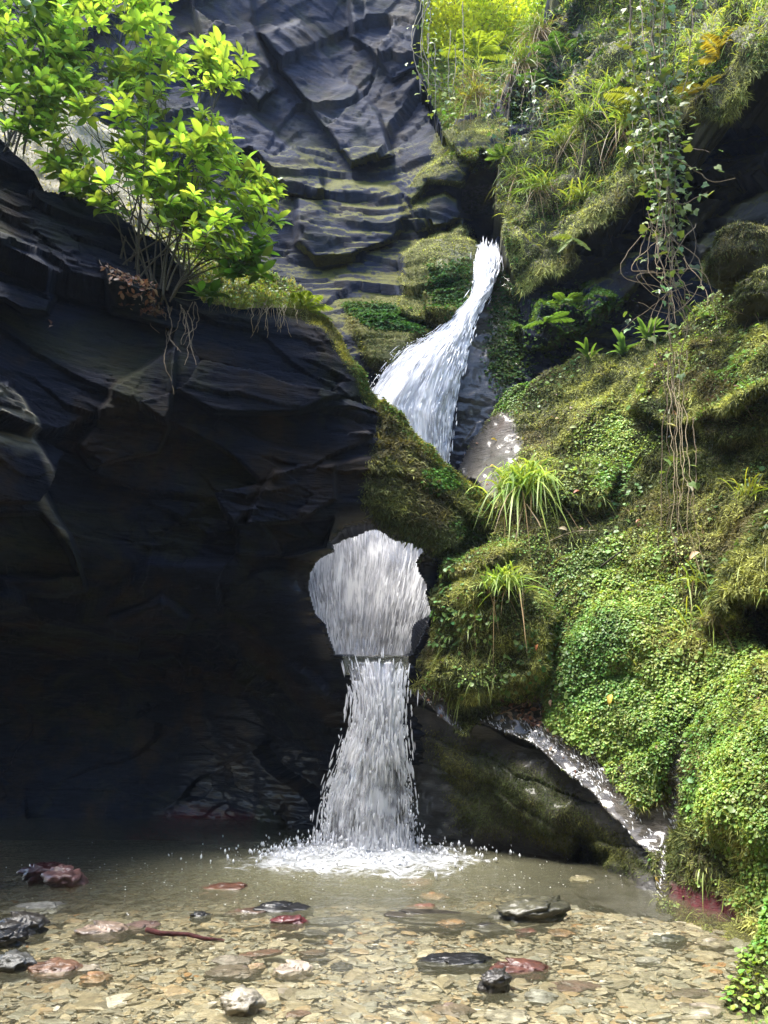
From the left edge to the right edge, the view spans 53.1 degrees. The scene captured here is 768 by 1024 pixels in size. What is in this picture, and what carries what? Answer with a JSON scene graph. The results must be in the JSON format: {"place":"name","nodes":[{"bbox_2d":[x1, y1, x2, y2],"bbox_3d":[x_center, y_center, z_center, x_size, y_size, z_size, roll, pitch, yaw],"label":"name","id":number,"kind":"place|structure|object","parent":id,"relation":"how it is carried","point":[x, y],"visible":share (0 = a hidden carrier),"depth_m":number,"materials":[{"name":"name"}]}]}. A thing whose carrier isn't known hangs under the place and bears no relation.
{"place":"outdoors","nodes":[
{"label":"outdoors","id":0,"kind":"place"},
{"bbox_2d":[0,58,307,308],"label":"earth bank","id":1,"kind":"structure","parent":0,"point":[52,187],"depth_m":13.45,"materials":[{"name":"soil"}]},
{"bbox_2d":[0,139,498,852],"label":"rock wall","id":2,"kind":"structure","parent":0,"point":[166,649],"depth_m":10.09,"materials":[{"name":"stone"}]},
{"bbox_2d":[0,0,79,155],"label":"shrub","id":3,"kind":"object","parent":2,"relation":"on","point":[32,22],"visible":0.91,"depth_m":10.80,"materials":[{"name":"green plant"}]},
{"bbox_2d":[48,260,163,326],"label":"leaf litter","id":4,"kind":"object","parent":2,"relation":"on","point":[145,284],"visible":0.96,"depth_m":10.06,"materials":[{"name":"plant"}]},
{"bbox_2d":[27,0,293,312],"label":"shrub","id":5,"kind":"object","parent":2,"relation":"on","point":[175,199],"visible":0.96,"depth_m":10.82,"materials":[{"name":"green plant"}]},
{"bbox_2d":[150,302,198,392],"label":"hanging roots","id":6,"kind":"object","parent":2,"relation":"hanging from","point":[189,332],"visible":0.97,"depth_m":10.31,"materials":[{"name":"brown plant"}]},
{"bbox_2d":[166,231,281,305],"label":"shrub","id":7,"kind":"object","parent":2,"relation":"on","point":[257,264],"visible":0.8,"depth_m":10.35,"materials":[{"name":"green plant"}]},
{"bbox_2d":[224,291,261,315],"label":"grass tuft","id":8,"kind":"object","parent":2,"relation":"on","point":[244,304],"visible":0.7,"depth_m":10.98,"materials":[{"name":"green plant"}]},
{"bbox_2d":[246,284,290,318],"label":"grass tuft","id":9,"kind":"object","parent":2,"relation":"on","point":[269,301],"visible":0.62,"depth_m":11.08,"materials":[{"name":"green plant"}]},
{"bbox_2d":[251,302,297,336],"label":"hanging roots","id":10,"kind":"object","parent":2,"relation":"hanging from","point":[282,310],"visible":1,"depth_m":10.63,"materials":[{"name":"brown plant"}]},
{"bbox_2d":[290,290,332,320],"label":"fern","id":11,"kind":"object","parent":2,"relation":"on","point":[309,297],"visible":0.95,"depth_m":11.29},
{"bbox_2d":[295,307,501,565],"bbox_3d":[0.351,-1.113,10.735,3.174,3.920,0.960,4,-15,-16],"label":"ridge moss","id":12,"kind":"object","parent":2,"relation":"on","point":[411,507],"visible":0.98,"depth_m":10.45,"materials":[{"name":"plant"}]},
{"bbox_2d":[0,818,764,1023],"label":"pool water","id":13,"kind":"structure","parent":0,"point":[413,858],"depth_m":7.87,"materials":[{"name":"liquid"}]},
{"bbox_2d":[0,927,28,950],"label":"stone","id":14,"kind":"object","parent":13,"relation":"on","point":[10,939],"visible":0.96,"depth_m":5.46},
{"bbox_2d":[0,949,36,973],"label":"stone","id":15,"kind":"object","parent":13,"relation":"on","point":[15,961],"visible":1,"depth_m":4.97,"materials":[{"name":"stone"}]},
{"bbox_2d":[0,911,49,938],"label":"stone","id":16,"kind":"object","parent":13,"relation":"on","point":[33,923],"visible":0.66,"depth_m":5.79,"materials":[{"name":"stone"}]},
{"bbox_2d":[0,901,70,917],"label":"stone","id":17,"kind":"object","parent":13,"relation":"in","point":[56,905],"visible":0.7,"depth_m":6.56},
{"bbox_2d":[16,862,60,886],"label":"stone","id":18,"kind":"object","parent":13,"relation":"in","point":[32,872],"visible":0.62,"depth_m":7.58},
{"bbox_2d":[40,864,88,892],"bbox_3d":[-3.120,3.559,7.481,0.414,0.239,0.338,-5,-15,18],"label":"stone","id":19,"kind":"object","parent":13,"relation":"in","point":[62,876],"visible":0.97,"depth_m":7.39,"materials":[{"name":"stone"}]},
{"bbox_2d":[145,927,224,942],"bbox_3d":[-1.505,3.145,5.711,0.702,0.049,0.110,-6,-16,22],"label":"stick","id":20,"kind":"object","parent":13,"relation":"in","point":[168,933],"visible":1,"depth_m":5.72,"materials":[{"name":"wood"}]},
{"bbox_2d":[189,911,211,923],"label":"stone","id":21,"kind":"object","parent":13,"relation":"in","point":[196,915],"visible":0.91,"depth_m":6.28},
{"bbox_2d":[197,882,251,901],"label":"stone","id":22,"kind":"object","parent":13,"relation":"in","point":[229,886],"visible":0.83,"depth_m":7.25,"materials":[{"name":"stone"}]},
{"bbox_2d":[220,984,266,1017],"bbox_3d":[-0.790,2.741,4.303,0.263,0.144,0.220,0,-15,0],"label":"stone","id":23,"kind":"object","parent":13,"relation":"on","point":[239,1001],"visible":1,"depth_m":4.26,"materials":[{"name":"stone"}]},
{"bbox_2d":[225,907,267,920],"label":"stone","id":24,"kind":"object","parent":13,"relation":"in","point":[242,913],"visible":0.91,"depth_m":6.39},
{"bbox_2d":[253,900,313,918],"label":"stone","id":25,"kind":"object","parent":13,"relation":"in","point":[281,907],"visible":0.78,"depth_m":6.47,"materials":[{"name":"stone"}]},
{"bbox_2d":[269,915,309,931],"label":"stone","id":26,"kind":"object","parent":13,"relation":"in","point":[290,920],"visible":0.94,"depth_m":6.08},
{"bbox_2d":[305,916,359,926],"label":"stone","id":27,"kind":"object","parent":13,"relation":"in","point":[330,920],"visible":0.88,"depth_m":6.19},
{"bbox_2d":[400,877,433,889],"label":"stone","id":28,"kind":"object","parent":13,"relation":"in","point":[419,883],"visible":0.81,"depth_m":7.62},
{"bbox_2d":[472,922,508,934],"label":"stone","id":29,"kind":"object","parent":13,"relation":"in","point":[496,928],"visible":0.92,"depth_m":5.97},
{"bbox_2d":[477,966,511,996],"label":"stone","id":30,"kind":"object","parent":13,"relation":"on","point":[496,981],"visible":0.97,"depth_m":4.57,"materials":[{"name":"stone"}]},
{"bbox_2d":[0,840,765,1023],"bbox_3d":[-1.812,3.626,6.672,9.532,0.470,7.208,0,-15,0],"label":"gravel","id":31,"kind":"structure","parent":0,"point":[634,1010],"depth_m":5.26,"materials":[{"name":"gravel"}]},
{"bbox_2d":[27,957,82,980],"bbox_3d":[-2.126,2.979,5.007,0.374,0.116,0.236,0,-15,0],"label":"stone","id":32,"kind":"object","parent":31,"relation":"on","point":[59,967],"visible":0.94,"depth_m":4.96,"materials":[{"name":"stone"}]},
{"bbox_2d":[78,971,114,986],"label":"stone","id":33,"kind":"object","parent":31,"relation":"on","point":[92,982],"visible":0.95,"depth_m":4.83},
{"bbox_2d":[72,920,128,941],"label":"stone","id":34,"kind":"object","parent":31,"relation":"on","point":[98,928],"visible":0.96,"depth_m":5.83,"materials":[{"name":"stone"}]},
{"bbox_2d":[125,920,160,934],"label":"stone","id":35,"kind":"object","parent":31,"relation":"on","point":[143,924],"visible":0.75,"depth_m":6.01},
{"bbox_2d":[203,964,260,980],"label":"stone","id":36,"kind":"object","parent":31,"relation":"on","point":[237,974],"visible":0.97,"depth_m":4.97,"materials":[{"name":"stone"}]},
{"bbox_2d":[211,954,252,964],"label":"stone","id":37,"kind":"object","parent":31,"relation":"on","point":[231,959],"visible":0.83,"depth_m":5.23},
{"bbox_2d":[239,949,283,959],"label":"stone","id":38,"kind":"object","parent":31,"relation":"on","point":[262,953],"visible":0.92,"depth_m":5.36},
{"bbox_2d":[271,959,314,980],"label":"stone","id":39,"kind":"object","parent":31,"relation":"on","point":[291,966],"visible":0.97,"depth_m":4.95,"materials":[{"name":"stone"}]},
{"bbox_2d":[298,949,328,959],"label":"stone","id":40,"kind":"object","parent":31,"relation":"on","point":[304,955],"visible":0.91,"depth_m":5.36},
{"bbox_2d":[382,908,496,928],"bbox_3d":[0.476,3.340,6.313,1.010,0.105,0.294,0,-15,0],"label":"stone","id":41,"kind":"object","parent":31,"relation":"on","point":[408,913],"visible":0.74,"depth_m":6.30,"materials":[{"name":"stone"}]},
{"bbox_2d":[430,1002,476,1018],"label":"stone","id":42,"kind":"object","parent":31,"relation":"on","point":[454,1009],"visible":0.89,"depth_m":4.33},
{"bbox_2d":[415,952,499,973],"bbox_3d":[0.494,3.026,5.172,0.575,0.090,0.271,0,-15,0],"label":"stone","id":43,"kind":"object","parent":31,"relation":"on","point":[469,961],"visible":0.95,"depth_m":5.11,"materials":[{"name":"stone"}]},
{"bbox_2d":[483,1008,531,1023],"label":"stone","id":44,"kind":"object","parent":31,"relation":"on","point":[503,1016],"visible":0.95,"depth_m":4.24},
{"bbox_2d":[489,958,552,979],"bbox_3d":[0.881,2.972,4.996,0.435,0.111,0.194,3,-15,-11],"label":"stone","id":45,"kind":"object","parent":31,"relation":"on","point":[520,967],"visible":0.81,"depth_m":4.97,"materials":[{"name":"stone"}]},
{"bbox_2d":[487,895,571,927],"bbox_3d":[1.184,3.232,6.245,0.695,0.214,0.353,0,-15,0],"label":"stone","id":46,"kind":"object","parent":31,"relation":"on","point":[534,910],"visible":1,"depth_m":6.14,"materials":[{"name":"stone"}]},
{"bbox_2d":[394,701,674,920],"bbox_3d":[1.683,3.287,9.212,1.764,3.139,4.699,12,-19,-38],"label":"undercut rock","id":47,"kind":"object","parent":31,"relation":"on","point":[432,812],"visible":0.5,"depth_m":9.10,"materials":[{"name":"stone"}]},
{"bbox_2d":[423,726,654,882],"bbox_3d":[1.923,3.325,8.907,1.144,1.631,3.298,13,-19,-40],"label":"undercut moss","id":48,"kind":"object","parent":47,"relation":"attached to","point":[593,846],"visible":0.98,"depth_m":8.89,"materials":[{"name":"plant"}]},
{"bbox_2d":[524,989,559,1006],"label":"stone","id":49,"kind":"object","parent":31,"relation":"on","point":[544,997],"visible":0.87,"depth_m":4.54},
{"bbox_2d":[548,980,601,993],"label":"stone","id":50,"kind":"object","parent":31,"relation":"on","point":[571,985],"visible":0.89,"depth_m":4.72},
{"bbox_2d":[634,956,663,965],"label":"stone","id":51,"kind":"object","parent":31,"relation":"on","point":[649,960],"visible":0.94,"depth_m":5.21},
{"bbox_2d":[647,934,687,947],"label":"stone","id":52,"kind":"object","parent":31,"relation":"on","point":[665,937],"visible":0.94,"depth_m":5.66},
{"bbox_2d":[665,988,714,998],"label":"stone","id":53,"kind":"object","parent":31,"relation":"on","point":[694,994],"visible":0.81,"depth_m":4.59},
{"bbox_2d":[670,1002,725,1017],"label":"stone","id":54,"kind":"object","parent":31,"relation":"on","point":[717,1011],"visible":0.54,"depth_m":4.34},
{"bbox_2d":[696,937,734,950],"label":"stone","id":55,"kind":"object","parent":31,"relation":"on","point":[728,945],"visible":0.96,"depth_m":5.57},
{"bbox_2d":[2,0,767,614],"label":"cliff","id":56,"kind":"structure","parent":0,"point":[332,120],"depth_m":16.24,"materials":[{"name":"stone"}]},
{"bbox_2d":[309,530,430,655],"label":"waterfall","id":57,"kind":"structure","parent":56,"relation":"on","point":[368,595],"depth_m":11.51,"materials":[{"name":"liquid"}]},
{"bbox_2d":[368,238,502,463],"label":"waterfall","id":58,"kind":"structure","parent":56,"relation":"on","point":[419,386],"depth_m":12.67,"materials":[{"name":"liquid"}]},
{"bbox_2d":[405,0,470,118],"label":"ivy vine","id":59,"kind":"object","parent":56,"relation":"hanging from","point":[438,79],"visible":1,"depth_m":17.90,"materials":[{"name":"green plant"}]},
{"bbox_2d":[443,73,503,124],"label":"grass tuft","id":60,"kind":"object","parent":56,"relation":"attached to","point":[478,95],"visible":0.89,"depth_m":17.69,"materials":[{"name":"green plant"}]},
{"bbox_2d":[449,45,503,125],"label":"grass tuft","id":61,"kind":"object","parent":56,"relation":"attached to","point":[472,71],"visible":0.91,"depth_m":18.07,"materials":[{"name":"green plant"}]},
{"bbox_2d":[335,114,641,400],"bbox_3d":[1.793,-5.814,16.954,5.497,10.078,7.698,0,-15,0],"label":"ledge moss","id":62,"kind":"object","parent":56,"relation":"on","point":[399,317],"visible":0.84,"depth_m":13.86,"materials":[{"name":"plant"}]},
{"bbox_2d":[522,311,574,328],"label":"fern","id":63,"kind":"object","parent":56,"relation":"on","point":[555,318],"visible":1,"depth_m":12.67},
{"bbox_2d":[546,292,583,304],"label":"fern","id":64,"kind":"object","parent":56,"relation":"on","point":[574,298],"visible":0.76,"depth_m":13.29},
{"bbox_2d":[418,45,529,214],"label":"rock face","id":65,"kind":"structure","parent":0,"point":[475,192],"depth_m":18.80},
{"bbox_2d":[417,42,533,173],"bbox_3d":[2.797,-10.864,20.379,5.254,7.815,4.239,0,-15,0],"label":"rim growth","id":66,"kind":"object","parent":65,"relation":"on","point":[443,117],"visible":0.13,"depth_m":20.61,"materials":[{"name":"green plant"}]},
{"bbox_2d":[440,28,512,62],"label":"fern","id":67,"kind":"object","parent":65,"relation":"on","point":[487,49],"visible":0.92,"depth_m":19.62,"materials":[{"name":"plant"}]},
{"bbox_2d":[420,0,542,62],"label":"tree","id":68,"kind":"object","parent":65,"relation":"on","point":[443,16],"visible":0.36,"depth_m":22.05,"materials":[{"name":"green plant"}]},
{"bbox_2d":[470,0,546,46],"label":"tree","id":69,"kind":"object","parent":65,"relation":"on","point":[539,7],"visible":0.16,"depth_m":22.10,"materials":[{"name":"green plant"}]},
{"bbox_2d":[411,290,767,941],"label":"rocky bank","id":70,"kind":"structure","parent":0,"point":[487,451],"depth_m":9.29,"materials":[{"name":"plant"}]},
{"bbox_2d":[465,554,558,710],"bbox_3d":[1.526,1.425,9.023,1.208,1.828,1.104,0,-15,0],"label":"grass tuft","id":71,"kind":"object","parent":70,"relation":"on","point":[507,579],"visible":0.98,"depth_m":9.19,"materials":[{"name":"green plant"}]},
{"bbox_2d":[496,698,545,727],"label":"leaf litter","id":72,"kind":"object","parent":70,"relation":"on","point":[518,716],"visible":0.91,"depth_m":9.18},
{"bbox_2d":[467,452,592,561],"bbox_3d":[2.212,0.812,10.484,2.434,3.447,2.245,10,-18,-34],"label":"grass tuft","id":73,"kind":"object","parent":70,"relation":"on","point":[520,480],"visible":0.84,"depth_m":10.64,"materials":[{"name":"green plant"}]},
{"bbox_2d":[422,691,677,896],"bbox_3d":[1.756,2.933,8.586,0.655,1.965,3.158,13,-19,-40],"label":"water trickle","id":74,"kind":"object","parent":70,"relation":"on","point":[573,758],"visible":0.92,"depth_m":8.43,"materials":[{"name":"white"}]},
{"bbox_2d":[406,289,767,947],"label":"moss","id":75,"kind":"object","parent":70,"relation":"on","point":[730,407],"visible":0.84,"depth_m":9.28,"materials":[{"name":"plant"}]},
{"bbox_2d":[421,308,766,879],"bbox_3d":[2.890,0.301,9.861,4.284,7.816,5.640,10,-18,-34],"label":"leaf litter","id":76,"kind":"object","parent":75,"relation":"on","point":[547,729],"visible":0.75,"depth_m":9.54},
{"bbox_2d":[413,290,767,939],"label":"ground cover","id":77,"kind":"object","parent":70,"relation":"on","point":[758,830],"visible":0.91,"depth_m":8.36,"materials":[{"name":"green plant"}]},
{"bbox_2d":[606,328,639,354],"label":"fern","id":78,"kind":"object","parent":70,"relation":"on","point":[622,348],"visible":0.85,"depth_m":12.13,"materials":[{"name":"green plant"}]},
{"bbox_2d":[633,317,677,338],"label":"fern","id":79,"kind":"object","parent":70,"relation":"on","point":[643,328],"visible":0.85,"depth_m":11.87,"materials":[{"name":"green plant"}]},
{"bbox_2d":[608,0,734,550],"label":"ivy vine","id":80,"kind":"object","parent":70,"relation":"attached to","point":[665,123],"visible":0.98,"depth_m":10.66,"materials":[{"name":"green plant"}]},
{"bbox_2d":[620,199,741,531],"bbox_3d":[3.804,-1.962,9.328,1.508,4.738,0.973,0,-15,0],"label":"ivy vine","id":81,"kind":"object","parent":80,"relation":"hanging from","point":[686,308],"visible":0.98,"depth_m":9.84,"materials":[{"name":"green plant"}]},
{"bbox_2d":[665,351,705,574],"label":"ivy vine","id":82,"kind":"object","parent":80,"relation":"hanging from","point":[691,487],"visible":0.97,"depth_m":8.95,"materials":[{"name":"brown plant"}]},
{"bbox_2d":[643,559,720,627],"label":"grass tuft","id":83,"kind":"object","parent":70,"relation":"on","point":[688,578],"visible":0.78,"depth_m":8.50,"materials":[{"name":"green plant"}]},
{"bbox_2d":[673,596,735,654],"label":"grass tuft","id":84,"kind":"object","parent":70,"relation":"on","point":[692,616],"visible":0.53,"depth_m":8.01,"materials":[{"name":"green plant"}]},
{"bbox_2d":[700,220,767,296],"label":"mossy boulder","id":85,"kind":"object","parent":70,"relation":"on","point":[737,251],"visible":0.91,"depth_m":10.13,"materials":[{"name":"plant"}]},
{"bbox_2d":[718,467,767,545],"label":"grass tuft","id":86,"kind":"object","parent":70,"relation":"on","point":[756,489],"visible":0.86,"depth_m":8.53,"materials":[{"name":"green plant"}]},
{"bbox_2d":[725,264,767,328],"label":"mossy boulder","id":87,"kind":"object","parent":70,"relation":"on","point":[749,301],"visible":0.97,"depth_m":9.83,"materials":[{"name":"plant"}]},
{"bbox_2d":[492,0,767,296],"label":"overhang","id":88,"kind":"object","parent":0,"point":[708,136],"visible":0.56,"depth_m":13.99,"materials":[{"name":"plant"}]},
{"bbox_2d":[484,143,513,160],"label":"fern","id":89,"kind":"object","parent":88,"relation":"attached to","point":[496,149],"visible":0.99,"depth_m":15.11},
{"bbox_2d":[487,156,545,214],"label":"grass tuft","id":90,"kind":"object","parent":88,"relation":"attached to","point":[518,170],"visible":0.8,"depth_m":14.72,"materials":[{"name":"green plant"}]},
{"bbox_2d":[477,32,557,123],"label":"grass tuft","id":91,"kind":"object","parent":88,"relation":"attached to","point":[519,56],"visible":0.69,"depth_m":17.26,"materials":[{"name":"green plant"}]},
{"bbox_2d":[475,46,564,154],"bbox_3d":[2.718,-8.155,15.285,1.808,2.948,0.678,2,-15,-7],"label":"ivy vine","id":92,"kind":"object","parent":88,"relation":"hanging from","point":[540,108],"visible":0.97,"depth_m":15.21,"materials":[{"name":"green plant"}]},
{"bbox_2d":[493,4,572,86],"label":"grass tuft","id":93,"kind":"object","parent":88,"relation":"attached to","point":[537,27],"visible":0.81,"depth_m":17.87,"materials":[{"name":"green plant"}]},
{"bbox_2d":[500,165,574,223],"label":"grass tuft","id":94,"kind":"object","parent":88,"relation":"attached to","point":[535,183],"visible":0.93,"depth_m":14.21,"materials":[{"name":"green plant"}]},
{"bbox_2d":[515,72,564,87],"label":"fern","id":95,"kind":"object","parent":88,"relation":"attached to","point":[537,79],"visible":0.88,"depth_m":16.84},
{"bbox_2d":[526,30,575,64],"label":"fern","id":96,"kind":"object","parent":88,"relation":"attached to","point":[552,43],"visible":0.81,"depth_m":17.16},
{"bbox_2d":[525,82,578,128],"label":"grass tuft","id":97,"kind":"object","parent":88,"relation":"attached to","point":[555,93],"visible":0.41,"depth_m":15.74,"materials":[{"name":"green plant"}]},
{"bbox_2d":[524,115,585,199],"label":"grass tuft","id":98,"kind":"object","parent":88,"relation":"attached to","point":[558,136],"visible":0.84,"depth_m":14.65,"materials":[{"name":"green plant"}]},
{"bbox_2d":[551,234,589,252],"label":"fern","id":99,"kind":"object","parent":88,"relation":"attached to","point":[579,242],"visible":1,"depth_m":13.10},
{"bbox_2d":[555,171,612,245],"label":"grass tuft","id":100,"kind":"object","parent":88,"relation":"attached to","point":[576,192],"visible":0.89,"depth_m":13.88,"materials":[{"name":"green plant"}]},
{"bbox_2d":[544,84,625,187],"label":"grass tuft","id":101,"kind":"object","parent":88,"relation":"attached to","point":[581,115],"visible":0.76,"depth_m":14.17,"materials":[{"name":"green plant"}]},
{"bbox_2d":[574,62,630,118],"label":"grass tuft","id":102,"kind":"object","parent":88,"relation":"attached to","point":[606,83],"visible":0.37,"depth_m":14.62,"materials":[{"name":"green plant"}]},
{"bbox_2d":[485,0,767,246],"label":"slope grass","id":103,"kind":"structure","parent":88,"relation":"attached to","point":[718,30],"depth_m":13.99,"materials":[{"name":"plant"}]},
{"bbox_2d":[603,73,649,108],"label":"fern","id":104,"kind":"object","parent":88,"relation":"attached to","point":[619,97],"visible":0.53,"depth_m":13.38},
{"bbox_2d":[495,0,767,298],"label":"hanging moss","id":105,"kind":"object","parent":88,"relation":"attached to","point":[729,115],"visible":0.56,"depth_m":13.84,"materials":[{"name":"plant"}]},
{"bbox_2d":[589,88,675,211],"bbox_3d":[4.426,-6.128,13.468,1.636,2.726,1.900,0,-15,0],"label":"grass tuft","id":106,"kind":"object","parent":88,"relation":"attached to","point":[621,112],"visible":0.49,"depth_m":13.56,"materials":[{"name":"green plant"}]},
{"bbox_2d":[673,74,726,98],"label":"fern","id":107,"kind":"object","parent":88,"relation":"attached to","point":[697,88],"visible":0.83,"depth_m":11.57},
{"bbox_2d":[698,27,737,65],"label":"fern","id":108,"kind":"object","parent":88,"relation":"attached to","point":[712,51],"visible":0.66,"depth_m":11.99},
{"bbox_2d":[728,906,766,1019],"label":"mossy corner","id":109,"kind":"object","parent":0,"point":[752,992],"visible":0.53,"depth_m":4.33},
{"bbox_2d":[719,889,767,1023],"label":"corner cover","id":110,"kind":"object","parent":109,"relation":"on","point":[751,977],"visible":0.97,"depth_m":4.47,"materials":[{"name":"green plant"}]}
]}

